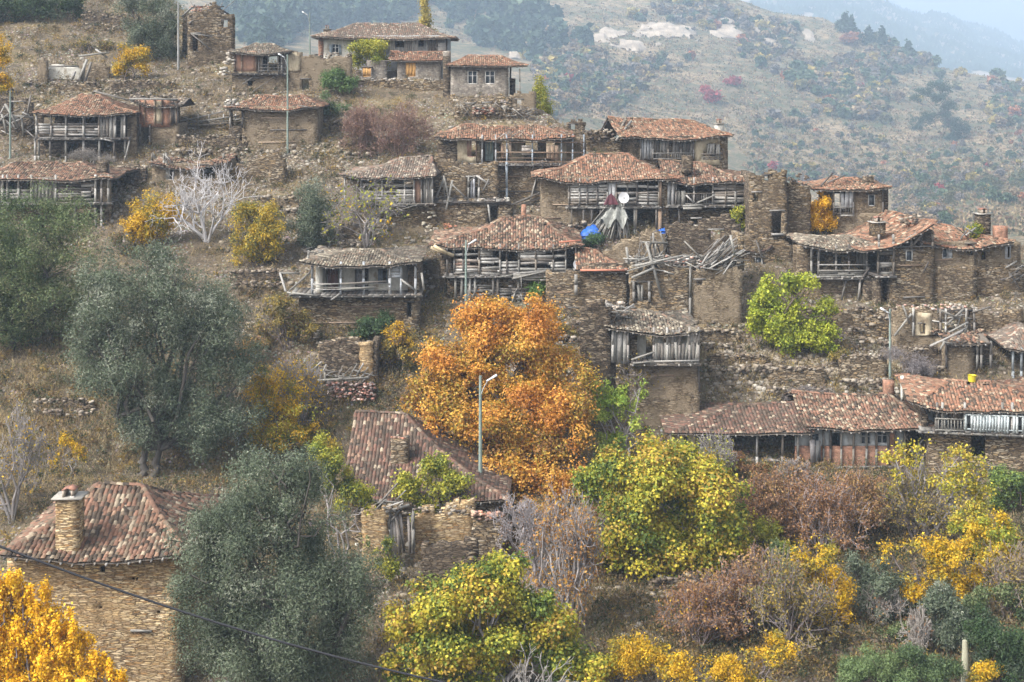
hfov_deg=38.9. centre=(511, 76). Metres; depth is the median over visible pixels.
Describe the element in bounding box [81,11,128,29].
dry stone wall
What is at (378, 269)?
window
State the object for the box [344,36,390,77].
fig tree
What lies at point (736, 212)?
fig tree
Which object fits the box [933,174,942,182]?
tree
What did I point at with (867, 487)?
bare thicket
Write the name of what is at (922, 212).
tree
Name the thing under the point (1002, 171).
tree
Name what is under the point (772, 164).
autumn tree
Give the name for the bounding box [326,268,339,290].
door
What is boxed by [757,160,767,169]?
tree
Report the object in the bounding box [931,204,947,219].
tree
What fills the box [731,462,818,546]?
bare thicket
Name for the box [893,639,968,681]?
green shrub
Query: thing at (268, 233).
yellow bush
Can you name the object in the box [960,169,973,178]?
tree
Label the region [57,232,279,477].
olive tree
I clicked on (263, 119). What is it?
earth house
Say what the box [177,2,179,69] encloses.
lamp post
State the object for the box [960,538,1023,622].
bare thicket
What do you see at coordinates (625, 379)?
bare shrub
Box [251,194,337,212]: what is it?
dry stone wall
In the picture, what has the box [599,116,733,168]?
boarded house
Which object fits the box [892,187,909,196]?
tree
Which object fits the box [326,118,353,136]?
dry stone wall
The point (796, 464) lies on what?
bare thicket
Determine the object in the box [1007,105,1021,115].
autumn tree
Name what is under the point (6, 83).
yellow bush
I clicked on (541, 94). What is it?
poplar shrub
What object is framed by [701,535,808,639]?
bare thicket
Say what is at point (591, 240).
green bush
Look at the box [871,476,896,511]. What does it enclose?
scrub clump
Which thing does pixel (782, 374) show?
dry stone wall
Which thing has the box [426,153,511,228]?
ruined walls
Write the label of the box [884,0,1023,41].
sky
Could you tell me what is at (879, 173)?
tree
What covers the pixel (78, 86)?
dry stone wall
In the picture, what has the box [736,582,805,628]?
scrub clump
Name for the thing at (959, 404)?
balcony house
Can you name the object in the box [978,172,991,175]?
tree
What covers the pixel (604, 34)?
cliff
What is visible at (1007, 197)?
tree
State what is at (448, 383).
plane tree
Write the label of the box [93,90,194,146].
brick cottage
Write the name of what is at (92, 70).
ruined walls
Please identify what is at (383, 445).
tiled house
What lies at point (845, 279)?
balcony house
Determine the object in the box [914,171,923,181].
tree
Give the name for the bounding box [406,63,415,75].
window
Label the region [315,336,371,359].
dry stone wall
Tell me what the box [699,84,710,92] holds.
autumn tree
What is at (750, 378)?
rubble
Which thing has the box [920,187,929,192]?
tree
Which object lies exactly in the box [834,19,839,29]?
ridge pine
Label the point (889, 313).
lamp post
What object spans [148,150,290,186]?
ruin
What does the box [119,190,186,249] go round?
yellow bush
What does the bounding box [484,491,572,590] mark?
bare tree
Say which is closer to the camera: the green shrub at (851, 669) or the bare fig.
the green shrub at (851, 669)
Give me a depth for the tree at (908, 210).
518.27 m
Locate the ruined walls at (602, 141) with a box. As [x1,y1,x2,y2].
[566,119,623,151]
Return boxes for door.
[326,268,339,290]
[355,268,368,290]
[390,513,414,557]
[484,141,494,160]
[948,413,962,423]
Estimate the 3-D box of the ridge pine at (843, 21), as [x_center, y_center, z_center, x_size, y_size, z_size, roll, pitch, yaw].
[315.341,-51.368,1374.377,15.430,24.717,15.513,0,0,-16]
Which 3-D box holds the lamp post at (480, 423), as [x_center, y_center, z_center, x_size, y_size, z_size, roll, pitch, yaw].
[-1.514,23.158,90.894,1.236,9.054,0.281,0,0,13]
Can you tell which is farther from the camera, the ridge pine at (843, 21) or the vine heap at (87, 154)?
the ridge pine at (843, 21)
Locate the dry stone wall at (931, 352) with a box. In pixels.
[902,344,945,372]
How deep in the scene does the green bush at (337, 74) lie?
152.15 m
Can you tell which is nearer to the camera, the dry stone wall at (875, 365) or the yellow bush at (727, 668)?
the yellow bush at (727, 668)
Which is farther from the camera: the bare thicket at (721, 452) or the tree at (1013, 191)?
the tree at (1013, 191)
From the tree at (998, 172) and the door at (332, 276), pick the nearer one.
the door at (332, 276)
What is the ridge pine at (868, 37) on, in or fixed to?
on the hill
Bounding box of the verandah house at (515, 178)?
[434,123,585,205]
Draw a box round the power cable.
[0,545,443,681]
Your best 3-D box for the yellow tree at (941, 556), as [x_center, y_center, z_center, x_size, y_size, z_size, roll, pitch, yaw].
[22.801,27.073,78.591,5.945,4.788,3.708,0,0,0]
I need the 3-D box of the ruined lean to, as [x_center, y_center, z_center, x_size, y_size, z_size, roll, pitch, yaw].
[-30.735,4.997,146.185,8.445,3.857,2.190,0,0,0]
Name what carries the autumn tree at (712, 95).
on the hill
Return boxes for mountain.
[741,0,1023,80]
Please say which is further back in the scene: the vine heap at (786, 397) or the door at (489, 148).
the door at (489, 148)
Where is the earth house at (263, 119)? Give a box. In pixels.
[223,94,329,150]
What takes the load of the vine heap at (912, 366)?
on the ground at (204, 262)
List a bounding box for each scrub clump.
[68,33,114,52]
[107,228,145,255]
[226,324,270,365]
[361,534,403,588]
[549,320,578,341]
[566,498,602,522]
[719,450,776,479]
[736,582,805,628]
[748,514,793,557]
[751,537,798,582]
[826,346,853,366]
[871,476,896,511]
[873,619,912,645]
[934,511,987,562]
[957,579,975,595]
[960,582,992,619]
[988,581,1023,623]
[993,519,1023,556]
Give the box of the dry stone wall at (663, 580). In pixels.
[645,570,702,599]
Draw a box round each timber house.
[0,160,141,225]
[219,42,297,92]
[339,155,440,230]
[428,204,584,302]
[531,152,744,233]
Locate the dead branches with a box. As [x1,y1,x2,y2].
[500,643,577,681]
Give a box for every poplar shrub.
[0,567,127,681]
[532,73,555,115]
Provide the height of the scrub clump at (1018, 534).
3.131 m
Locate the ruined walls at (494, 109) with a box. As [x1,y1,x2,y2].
[454,90,536,120]
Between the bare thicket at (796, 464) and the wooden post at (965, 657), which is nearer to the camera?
the wooden post at (965, 657)
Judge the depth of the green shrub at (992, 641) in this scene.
71.42 m
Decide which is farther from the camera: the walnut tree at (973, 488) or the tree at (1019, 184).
the tree at (1019, 184)
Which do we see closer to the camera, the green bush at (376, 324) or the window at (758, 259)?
the green bush at (376, 324)
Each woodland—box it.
[216,0,1023,176]
[749,0,1023,78]
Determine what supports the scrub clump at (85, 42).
on the ground at (204, 262)
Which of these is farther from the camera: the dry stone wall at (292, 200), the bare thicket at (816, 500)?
the dry stone wall at (292, 200)
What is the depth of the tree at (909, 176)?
758.98 m
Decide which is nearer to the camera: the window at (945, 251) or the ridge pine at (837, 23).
the window at (945, 251)
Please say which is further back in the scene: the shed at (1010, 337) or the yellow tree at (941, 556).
the shed at (1010, 337)
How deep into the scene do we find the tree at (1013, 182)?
704.31 m
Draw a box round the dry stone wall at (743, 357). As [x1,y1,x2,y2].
[707,352,769,372]
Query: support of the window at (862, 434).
in the long house at (867, 426)
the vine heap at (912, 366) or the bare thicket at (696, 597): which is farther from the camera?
the vine heap at (912, 366)
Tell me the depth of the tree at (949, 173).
749.51 m
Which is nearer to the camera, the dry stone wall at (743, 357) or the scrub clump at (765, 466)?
the scrub clump at (765, 466)
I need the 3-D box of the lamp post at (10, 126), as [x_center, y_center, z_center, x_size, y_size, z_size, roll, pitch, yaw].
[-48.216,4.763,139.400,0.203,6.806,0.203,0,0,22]
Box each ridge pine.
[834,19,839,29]
[836,11,848,32]
[843,13,860,32]
[855,30,863,39]
[861,25,875,44]
[876,25,888,44]
[902,38,913,55]
[910,50,917,56]
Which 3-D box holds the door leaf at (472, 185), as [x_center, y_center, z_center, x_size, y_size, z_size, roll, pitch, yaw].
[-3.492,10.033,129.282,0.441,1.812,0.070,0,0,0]
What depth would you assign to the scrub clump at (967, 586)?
80.14 m
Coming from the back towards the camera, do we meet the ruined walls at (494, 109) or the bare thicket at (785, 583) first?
the ruined walls at (494, 109)
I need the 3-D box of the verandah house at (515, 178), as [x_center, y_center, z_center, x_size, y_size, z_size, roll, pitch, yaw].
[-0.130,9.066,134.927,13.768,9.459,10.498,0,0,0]
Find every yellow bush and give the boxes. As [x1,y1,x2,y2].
[0,33,18,93]
[46,429,88,477]
[109,41,152,80]
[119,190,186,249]
[224,197,287,266]
[240,362,345,463]
[250,290,320,351]
[379,320,420,372]
[600,629,671,681]
[651,647,749,681]
[736,627,799,681]
[965,657,1006,681]
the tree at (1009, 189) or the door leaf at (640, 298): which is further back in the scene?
the tree at (1009, 189)
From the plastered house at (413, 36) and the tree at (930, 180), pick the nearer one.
the plastered house at (413, 36)
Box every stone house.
[0,481,227,681]
[443,54,528,100]
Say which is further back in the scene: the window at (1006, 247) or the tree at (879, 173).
the tree at (879, 173)
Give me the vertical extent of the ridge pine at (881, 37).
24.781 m
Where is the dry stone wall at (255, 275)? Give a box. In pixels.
[229,267,282,287]
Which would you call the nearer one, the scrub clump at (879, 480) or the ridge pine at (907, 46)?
the scrub clump at (879, 480)
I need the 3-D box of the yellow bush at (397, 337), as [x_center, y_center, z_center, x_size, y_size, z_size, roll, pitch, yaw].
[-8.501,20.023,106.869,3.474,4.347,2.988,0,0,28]
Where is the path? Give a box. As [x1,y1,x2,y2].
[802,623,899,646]
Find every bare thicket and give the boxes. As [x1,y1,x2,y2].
[651,563,752,649]
[692,427,740,467]
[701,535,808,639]
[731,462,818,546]
[738,538,852,670]
[765,463,875,555]
[771,454,815,487]
[818,464,893,535]
[853,573,910,626]
[874,457,975,548]
[895,603,934,653]
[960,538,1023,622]
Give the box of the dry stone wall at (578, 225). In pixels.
[558,210,597,228]
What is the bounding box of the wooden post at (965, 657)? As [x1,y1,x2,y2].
[961,639,968,681]
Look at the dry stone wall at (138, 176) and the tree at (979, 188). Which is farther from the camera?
the tree at (979, 188)
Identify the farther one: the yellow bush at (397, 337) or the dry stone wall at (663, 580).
the yellow bush at (397, 337)
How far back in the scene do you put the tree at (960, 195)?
639.70 m
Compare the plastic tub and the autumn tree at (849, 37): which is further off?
the autumn tree at (849, 37)
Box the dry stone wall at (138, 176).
[111,164,147,182]
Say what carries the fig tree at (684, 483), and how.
on the ground at (204, 262)
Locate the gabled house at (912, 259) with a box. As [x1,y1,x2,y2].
[831,207,1023,306]
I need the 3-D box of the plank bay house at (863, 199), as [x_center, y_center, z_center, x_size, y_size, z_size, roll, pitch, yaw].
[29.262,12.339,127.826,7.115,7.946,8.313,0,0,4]
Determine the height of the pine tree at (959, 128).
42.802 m
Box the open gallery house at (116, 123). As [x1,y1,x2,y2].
[32,93,141,161]
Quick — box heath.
[210,0,1023,235]
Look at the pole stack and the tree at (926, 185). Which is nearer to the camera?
the pole stack
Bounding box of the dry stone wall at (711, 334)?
[663,327,741,349]
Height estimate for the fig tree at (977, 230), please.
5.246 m
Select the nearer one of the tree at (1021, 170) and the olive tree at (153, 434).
the olive tree at (153, 434)
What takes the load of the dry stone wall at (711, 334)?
on the ground at (204, 262)
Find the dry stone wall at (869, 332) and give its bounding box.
[852,314,897,344]
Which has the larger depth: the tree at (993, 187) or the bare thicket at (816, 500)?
the tree at (993, 187)
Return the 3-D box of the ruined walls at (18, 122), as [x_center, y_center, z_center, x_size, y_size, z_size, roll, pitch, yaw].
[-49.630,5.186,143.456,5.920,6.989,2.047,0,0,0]
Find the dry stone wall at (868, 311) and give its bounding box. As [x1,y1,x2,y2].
[861,306,895,325]
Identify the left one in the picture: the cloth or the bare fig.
the bare fig
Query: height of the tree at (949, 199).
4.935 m
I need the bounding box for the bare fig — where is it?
[320,170,408,247]
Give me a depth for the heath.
972.05 m
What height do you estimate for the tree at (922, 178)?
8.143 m
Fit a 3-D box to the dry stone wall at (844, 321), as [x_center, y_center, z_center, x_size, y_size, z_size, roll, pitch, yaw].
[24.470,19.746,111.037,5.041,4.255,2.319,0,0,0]
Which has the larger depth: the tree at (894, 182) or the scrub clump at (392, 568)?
the tree at (894, 182)
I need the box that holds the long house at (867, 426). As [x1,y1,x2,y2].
[659,375,934,468]
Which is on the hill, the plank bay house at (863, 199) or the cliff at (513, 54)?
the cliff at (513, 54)
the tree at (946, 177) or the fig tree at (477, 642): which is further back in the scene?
the tree at (946, 177)
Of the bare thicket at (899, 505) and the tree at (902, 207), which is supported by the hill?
the tree at (902, 207)
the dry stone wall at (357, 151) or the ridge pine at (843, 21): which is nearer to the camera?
the dry stone wall at (357, 151)
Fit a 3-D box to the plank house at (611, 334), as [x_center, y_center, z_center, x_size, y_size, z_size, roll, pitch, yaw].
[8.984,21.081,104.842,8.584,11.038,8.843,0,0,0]
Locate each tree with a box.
[0,0,21,23]
[0,174,111,352]
[0,401,66,523]
[4,0,91,21]
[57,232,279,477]
[105,0,185,61]
[145,140,263,242]
[155,439,393,681]
[283,174,337,249]
[305,429,377,571]
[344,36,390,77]
[373,543,625,681]
[390,451,479,521]
[392,286,606,530]
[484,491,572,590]
[518,468,608,635]
[568,426,762,581]
[587,376,658,458]
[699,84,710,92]
[702,89,724,102]
[722,74,742,85]
[729,201,744,231]
[743,269,843,357]
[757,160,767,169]
[758,168,767,175]
[767,161,777,168]
[784,533,859,635]
[786,172,799,181]
[805,170,820,179]
[810,191,839,234]
[839,31,859,43]
[840,544,912,625]
[869,172,881,180]
[875,432,996,541]
[876,170,887,181]
[876,531,983,608]
[885,177,899,185]
[891,200,903,210]
[892,170,911,180]
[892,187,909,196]
[894,171,907,179]
[894,192,904,202]
[898,203,909,212]
[899,169,913,178]
[901,188,910,195]
[901,207,919,214]
[905,205,919,211]
[907,80,971,140]
[908,193,917,199]
[910,186,922,193]
[913,577,979,655]
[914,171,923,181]
[915,210,925,218]
[919,172,930,183]
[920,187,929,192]
[921,182,930,190]
[921,213,937,219]
[924,177,933,185]
[924,201,936,207]
[925,206,938,216]
[929,185,937,191]
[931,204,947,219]
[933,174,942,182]
[934,183,944,187]
[935,188,948,197]
[937,179,946,185]
[938,189,946,196]
[938,210,953,221]
[941,174,951,182]
[943,170,953,177]
[943,183,961,192]
[943,191,955,199]
[943,219,951,224]
[944,195,953,203]
[944,207,956,219]
[953,171,961,177]
[954,192,964,200]
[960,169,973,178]
[960,181,975,191]
[961,507,1022,599]
[965,171,978,180]
[965,221,985,253]
[973,186,984,192]
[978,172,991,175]
[984,175,994,179]
[985,189,1001,200]
[988,185,998,190]
[990,176,1004,188]
[993,170,1001,176]
[996,192,1017,202]
[997,167,1005,175]
[1001,186,1019,193]
[1006,172,1023,183]
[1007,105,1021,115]
[1007,186,1017,196]
[1010,180,1018,185]
[1016,181,1023,187]
[1018,166,1023,174]
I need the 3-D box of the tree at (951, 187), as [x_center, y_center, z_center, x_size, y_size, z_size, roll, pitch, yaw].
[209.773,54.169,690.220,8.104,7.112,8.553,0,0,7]
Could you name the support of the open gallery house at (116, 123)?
on the ground at (204, 262)
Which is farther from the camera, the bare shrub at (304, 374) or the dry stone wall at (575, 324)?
the dry stone wall at (575, 324)
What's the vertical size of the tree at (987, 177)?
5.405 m
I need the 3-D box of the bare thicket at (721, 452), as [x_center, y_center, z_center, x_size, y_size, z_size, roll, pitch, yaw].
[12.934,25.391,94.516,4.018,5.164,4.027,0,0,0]
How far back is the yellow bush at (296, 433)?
98.45 m
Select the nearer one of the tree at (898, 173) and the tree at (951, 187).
the tree at (951, 187)
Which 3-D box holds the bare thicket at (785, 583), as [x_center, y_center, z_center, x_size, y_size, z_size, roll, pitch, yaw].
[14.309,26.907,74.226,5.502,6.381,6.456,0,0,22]
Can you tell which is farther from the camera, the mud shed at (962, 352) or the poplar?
the poplar
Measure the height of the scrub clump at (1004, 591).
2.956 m
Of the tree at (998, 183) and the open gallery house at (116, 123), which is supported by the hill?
the tree at (998, 183)
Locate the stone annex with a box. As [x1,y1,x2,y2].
[545,247,628,317]
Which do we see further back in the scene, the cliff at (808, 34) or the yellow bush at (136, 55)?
the cliff at (808, 34)
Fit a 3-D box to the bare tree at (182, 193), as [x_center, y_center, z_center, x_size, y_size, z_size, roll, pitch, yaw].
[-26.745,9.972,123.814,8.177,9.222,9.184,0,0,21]
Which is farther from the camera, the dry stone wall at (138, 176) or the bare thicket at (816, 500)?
the dry stone wall at (138, 176)
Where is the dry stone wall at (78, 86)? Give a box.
[50,81,102,93]
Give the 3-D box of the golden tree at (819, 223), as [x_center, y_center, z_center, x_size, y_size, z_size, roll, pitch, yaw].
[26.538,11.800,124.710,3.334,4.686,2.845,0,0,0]
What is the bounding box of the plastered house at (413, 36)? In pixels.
[310,22,459,70]
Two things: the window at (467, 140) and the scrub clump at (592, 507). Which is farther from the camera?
the window at (467, 140)
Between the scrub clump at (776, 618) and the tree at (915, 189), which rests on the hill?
the tree at (915, 189)
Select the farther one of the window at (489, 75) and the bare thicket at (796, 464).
the window at (489, 75)
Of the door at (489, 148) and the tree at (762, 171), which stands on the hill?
the tree at (762, 171)
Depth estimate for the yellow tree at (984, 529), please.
80.34 m
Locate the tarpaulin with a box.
[580,224,600,238]
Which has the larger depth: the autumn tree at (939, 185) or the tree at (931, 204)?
the autumn tree at (939, 185)
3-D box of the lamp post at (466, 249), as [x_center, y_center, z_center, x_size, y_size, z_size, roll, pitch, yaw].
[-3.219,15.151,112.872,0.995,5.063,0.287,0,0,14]
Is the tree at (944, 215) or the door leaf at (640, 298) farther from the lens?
the tree at (944, 215)
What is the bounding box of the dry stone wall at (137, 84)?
[109,79,175,96]
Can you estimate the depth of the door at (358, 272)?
113.04 m
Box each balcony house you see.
[279,245,429,340]
[786,232,875,299]
[893,373,1023,476]
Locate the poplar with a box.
[416,0,436,29]
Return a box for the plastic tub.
[968,374,975,381]
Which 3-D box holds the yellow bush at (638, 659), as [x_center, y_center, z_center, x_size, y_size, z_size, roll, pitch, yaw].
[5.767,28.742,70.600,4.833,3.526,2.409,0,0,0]
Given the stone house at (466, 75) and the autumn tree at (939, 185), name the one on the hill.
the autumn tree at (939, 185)
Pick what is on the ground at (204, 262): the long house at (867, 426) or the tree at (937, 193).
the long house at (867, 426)
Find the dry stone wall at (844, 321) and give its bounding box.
[800,305,864,331]
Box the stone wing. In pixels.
[357,50,450,90]
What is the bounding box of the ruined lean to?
[180,111,240,128]
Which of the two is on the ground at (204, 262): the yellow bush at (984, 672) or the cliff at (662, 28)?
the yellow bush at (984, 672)
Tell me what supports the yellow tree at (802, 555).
on the ground at (204, 262)
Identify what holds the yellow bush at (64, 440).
on the ground at (204, 262)
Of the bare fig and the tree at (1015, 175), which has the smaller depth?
the bare fig
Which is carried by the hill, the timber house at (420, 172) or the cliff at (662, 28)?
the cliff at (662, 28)
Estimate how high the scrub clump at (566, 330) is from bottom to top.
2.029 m
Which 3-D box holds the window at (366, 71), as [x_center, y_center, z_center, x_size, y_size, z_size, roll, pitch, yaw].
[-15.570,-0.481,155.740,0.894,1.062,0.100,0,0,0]
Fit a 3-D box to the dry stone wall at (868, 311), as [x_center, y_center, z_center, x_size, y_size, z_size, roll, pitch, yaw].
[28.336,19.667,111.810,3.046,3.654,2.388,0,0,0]
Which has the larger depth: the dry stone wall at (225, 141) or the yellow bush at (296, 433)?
the dry stone wall at (225, 141)
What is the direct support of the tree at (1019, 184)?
on the hill
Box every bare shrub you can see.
[272,350,336,424]
[612,345,677,401]
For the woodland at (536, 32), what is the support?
on the hill
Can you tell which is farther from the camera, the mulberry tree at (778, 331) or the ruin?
the ruin
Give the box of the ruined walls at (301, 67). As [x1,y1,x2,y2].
[286,52,352,90]
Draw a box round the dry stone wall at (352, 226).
[339,221,367,245]
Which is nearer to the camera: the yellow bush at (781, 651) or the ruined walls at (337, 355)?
the yellow bush at (781, 651)
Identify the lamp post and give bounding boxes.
[9,91,10,157]
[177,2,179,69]
[278,53,288,153]
[302,11,310,54]
[465,239,476,301]
[478,374,497,472]
[880,307,890,378]
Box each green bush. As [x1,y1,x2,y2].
[318,65,359,94]
[345,305,395,339]
[523,278,545,303]
[582,229,607,249]
[984,462,1023,514]
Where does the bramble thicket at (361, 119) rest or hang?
on the ground at (204, 262)
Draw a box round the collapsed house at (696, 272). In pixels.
[602,213,747,324]
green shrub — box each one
[833,642,925,681]
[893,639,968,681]
[955,597,1023,681]
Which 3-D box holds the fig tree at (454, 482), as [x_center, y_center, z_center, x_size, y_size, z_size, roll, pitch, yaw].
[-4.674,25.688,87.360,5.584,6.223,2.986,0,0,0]
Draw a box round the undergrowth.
[0,0,1023,681]
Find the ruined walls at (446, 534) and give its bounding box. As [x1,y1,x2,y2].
[360,483,530,585]
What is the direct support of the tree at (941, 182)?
on the hill
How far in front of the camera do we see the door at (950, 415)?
97.85 m
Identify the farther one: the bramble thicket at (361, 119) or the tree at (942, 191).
the tree at (942, 191)
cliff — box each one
[509,48,555,58]
[593,27,645,52]
[640,22,697,45]
[710,16,775,43]
[773,29,815,42]
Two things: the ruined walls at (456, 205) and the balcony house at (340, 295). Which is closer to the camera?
the balcony house at (340, 295)
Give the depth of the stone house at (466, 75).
151.61 m
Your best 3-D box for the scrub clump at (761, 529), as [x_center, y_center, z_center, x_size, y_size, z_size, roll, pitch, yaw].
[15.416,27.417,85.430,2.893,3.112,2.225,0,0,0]
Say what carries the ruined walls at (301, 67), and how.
on the ground at (204, 262)
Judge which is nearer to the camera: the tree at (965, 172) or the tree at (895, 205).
the tree at (895, 205)
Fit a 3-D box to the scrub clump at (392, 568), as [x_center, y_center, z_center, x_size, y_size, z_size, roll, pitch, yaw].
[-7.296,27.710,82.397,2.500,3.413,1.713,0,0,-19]
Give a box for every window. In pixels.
[166,169,174,179]
[333,44,338,51]
[363,68,370,76]
[378,269,386,282]
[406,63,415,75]
[467,140,476,156]
[468,71,476,83]
[485,71,494,83]
[755,257,760,262]
[809,433,819,445]
[860,432,870,443]
[868,195,874,205]
[877,432,887,443]
[906,251,912,260]
[942,249,947,258]
[946,249,951,257]
[1005,246,1010,258]
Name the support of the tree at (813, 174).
on the hill
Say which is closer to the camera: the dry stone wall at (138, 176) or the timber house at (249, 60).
the dry stone wall at (138, 176)
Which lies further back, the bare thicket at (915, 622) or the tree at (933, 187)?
the tree at (933, 187)
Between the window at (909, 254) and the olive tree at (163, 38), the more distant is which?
the olive tree at (163, 38)
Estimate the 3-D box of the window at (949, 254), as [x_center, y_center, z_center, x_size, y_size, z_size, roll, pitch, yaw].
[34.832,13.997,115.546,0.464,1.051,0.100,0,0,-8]
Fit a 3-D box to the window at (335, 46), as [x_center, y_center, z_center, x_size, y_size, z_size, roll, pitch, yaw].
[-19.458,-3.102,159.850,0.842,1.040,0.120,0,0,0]
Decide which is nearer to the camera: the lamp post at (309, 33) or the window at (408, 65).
the window at (408, 65)
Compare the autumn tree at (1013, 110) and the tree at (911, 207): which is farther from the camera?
the autumn tree at (1013, 110)
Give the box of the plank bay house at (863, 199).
[798,172,892,233]
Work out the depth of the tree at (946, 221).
499.16 m
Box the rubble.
[0,16,1023,657]
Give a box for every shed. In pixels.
[929,328,991,376]
[985,322,1023,377]
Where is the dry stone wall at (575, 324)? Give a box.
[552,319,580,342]
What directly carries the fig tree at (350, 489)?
on the ground at (204, 262)
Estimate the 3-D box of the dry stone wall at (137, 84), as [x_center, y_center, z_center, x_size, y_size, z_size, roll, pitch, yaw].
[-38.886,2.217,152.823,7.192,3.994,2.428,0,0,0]
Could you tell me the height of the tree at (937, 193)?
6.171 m
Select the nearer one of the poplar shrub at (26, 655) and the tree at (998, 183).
the poplar shrub at (26, 655)
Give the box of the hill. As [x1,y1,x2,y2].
[136,0,1023,244]
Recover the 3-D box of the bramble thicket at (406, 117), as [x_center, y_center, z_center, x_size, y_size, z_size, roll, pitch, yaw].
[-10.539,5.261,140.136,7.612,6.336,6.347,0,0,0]
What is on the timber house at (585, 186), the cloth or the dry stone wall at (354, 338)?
the cloth
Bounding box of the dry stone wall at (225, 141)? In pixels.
[174,134,247,154]
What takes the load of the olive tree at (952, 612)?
on the ground at (204, 262)
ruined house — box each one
[181,1,234,67]
[741,169,810,263]
[891,303,1023,354]
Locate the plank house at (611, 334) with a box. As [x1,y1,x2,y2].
[579,299,700,425]
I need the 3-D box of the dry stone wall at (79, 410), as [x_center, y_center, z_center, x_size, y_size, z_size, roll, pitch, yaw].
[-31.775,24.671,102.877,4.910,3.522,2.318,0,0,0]
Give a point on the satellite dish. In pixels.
(623, 197)
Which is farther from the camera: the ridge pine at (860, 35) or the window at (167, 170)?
the ridge pine at (860, 35)
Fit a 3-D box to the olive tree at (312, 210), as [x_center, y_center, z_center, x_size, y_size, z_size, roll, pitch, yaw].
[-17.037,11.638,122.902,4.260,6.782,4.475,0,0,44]
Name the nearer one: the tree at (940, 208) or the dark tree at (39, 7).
the dark tree at (39, 7)
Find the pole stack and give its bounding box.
[589,196,630,238]
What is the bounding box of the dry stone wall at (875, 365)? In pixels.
[838,352,888,385]
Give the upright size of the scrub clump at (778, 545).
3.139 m
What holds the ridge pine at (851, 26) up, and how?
on the hill
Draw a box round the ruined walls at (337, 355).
[313,336,381,400]
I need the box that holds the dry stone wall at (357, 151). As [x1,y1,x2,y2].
[337,141,377,157]
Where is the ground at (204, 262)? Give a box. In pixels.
[0,0,1023,681]
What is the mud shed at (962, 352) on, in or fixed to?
on the ground at (204, 262)
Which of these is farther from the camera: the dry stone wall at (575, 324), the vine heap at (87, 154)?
the vine heap at (87, 154)
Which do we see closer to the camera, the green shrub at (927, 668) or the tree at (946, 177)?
the green shrub at (927, 668)
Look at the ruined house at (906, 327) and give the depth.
109.20 m
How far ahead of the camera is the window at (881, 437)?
97.90 m
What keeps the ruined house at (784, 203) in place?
on the ground at (204, 262)
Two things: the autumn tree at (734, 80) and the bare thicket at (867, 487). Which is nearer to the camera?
the bare thicket at (867, 487)
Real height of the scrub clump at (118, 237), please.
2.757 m
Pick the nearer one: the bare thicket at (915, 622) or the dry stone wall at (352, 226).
the bare thicket at (915, 622)
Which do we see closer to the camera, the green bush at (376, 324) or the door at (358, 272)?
the green bush at (376, 324)
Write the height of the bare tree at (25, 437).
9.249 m
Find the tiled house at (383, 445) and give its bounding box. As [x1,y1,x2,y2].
[343,409,511,541]
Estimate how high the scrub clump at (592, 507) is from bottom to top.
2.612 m
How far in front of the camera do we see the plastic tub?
99.22 m
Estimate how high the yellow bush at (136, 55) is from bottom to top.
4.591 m
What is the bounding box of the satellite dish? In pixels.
[618,192,628,206]
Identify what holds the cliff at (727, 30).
on the hill
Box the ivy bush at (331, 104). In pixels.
[319,89,353,118]
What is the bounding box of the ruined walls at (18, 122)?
[0,93,35,137]
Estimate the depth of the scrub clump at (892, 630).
75.51 m
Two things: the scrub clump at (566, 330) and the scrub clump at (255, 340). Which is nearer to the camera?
the scrub clump at (255, 340)
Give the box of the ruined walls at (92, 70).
[25,49,110,86]
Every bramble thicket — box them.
[335,97,393,157]
[365,99,436,160]
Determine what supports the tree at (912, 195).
on the hill
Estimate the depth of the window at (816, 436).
97.92 m
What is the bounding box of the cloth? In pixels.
[603,194,618,204]
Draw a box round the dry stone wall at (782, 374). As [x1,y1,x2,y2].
[766,364,827,393]
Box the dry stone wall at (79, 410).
[32,396,96,416]
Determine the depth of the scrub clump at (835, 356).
107.27 m
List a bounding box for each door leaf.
[470,179,474,197]
[637,285,642,300]
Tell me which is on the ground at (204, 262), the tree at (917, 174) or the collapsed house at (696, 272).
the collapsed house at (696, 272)
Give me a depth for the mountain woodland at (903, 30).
3132.03 m
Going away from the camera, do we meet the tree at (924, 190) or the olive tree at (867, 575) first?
the olive tree at (867, 575)
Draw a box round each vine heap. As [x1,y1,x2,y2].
[65,146,115,163]
[778,384,836,400]
[881,343,942,377]
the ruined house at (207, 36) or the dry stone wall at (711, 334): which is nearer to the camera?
the dry stone wall at (711, 334)
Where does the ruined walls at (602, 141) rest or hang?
on the ground at (204, 262)
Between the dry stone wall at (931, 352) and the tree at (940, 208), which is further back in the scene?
the tree at (940, 208)
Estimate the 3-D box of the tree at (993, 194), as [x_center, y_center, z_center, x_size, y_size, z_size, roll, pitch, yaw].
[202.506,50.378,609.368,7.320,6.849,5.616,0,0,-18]
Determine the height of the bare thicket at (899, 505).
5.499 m
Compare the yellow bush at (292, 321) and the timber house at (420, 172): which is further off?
the timber house at (420, 172)
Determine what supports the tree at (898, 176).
on the hill

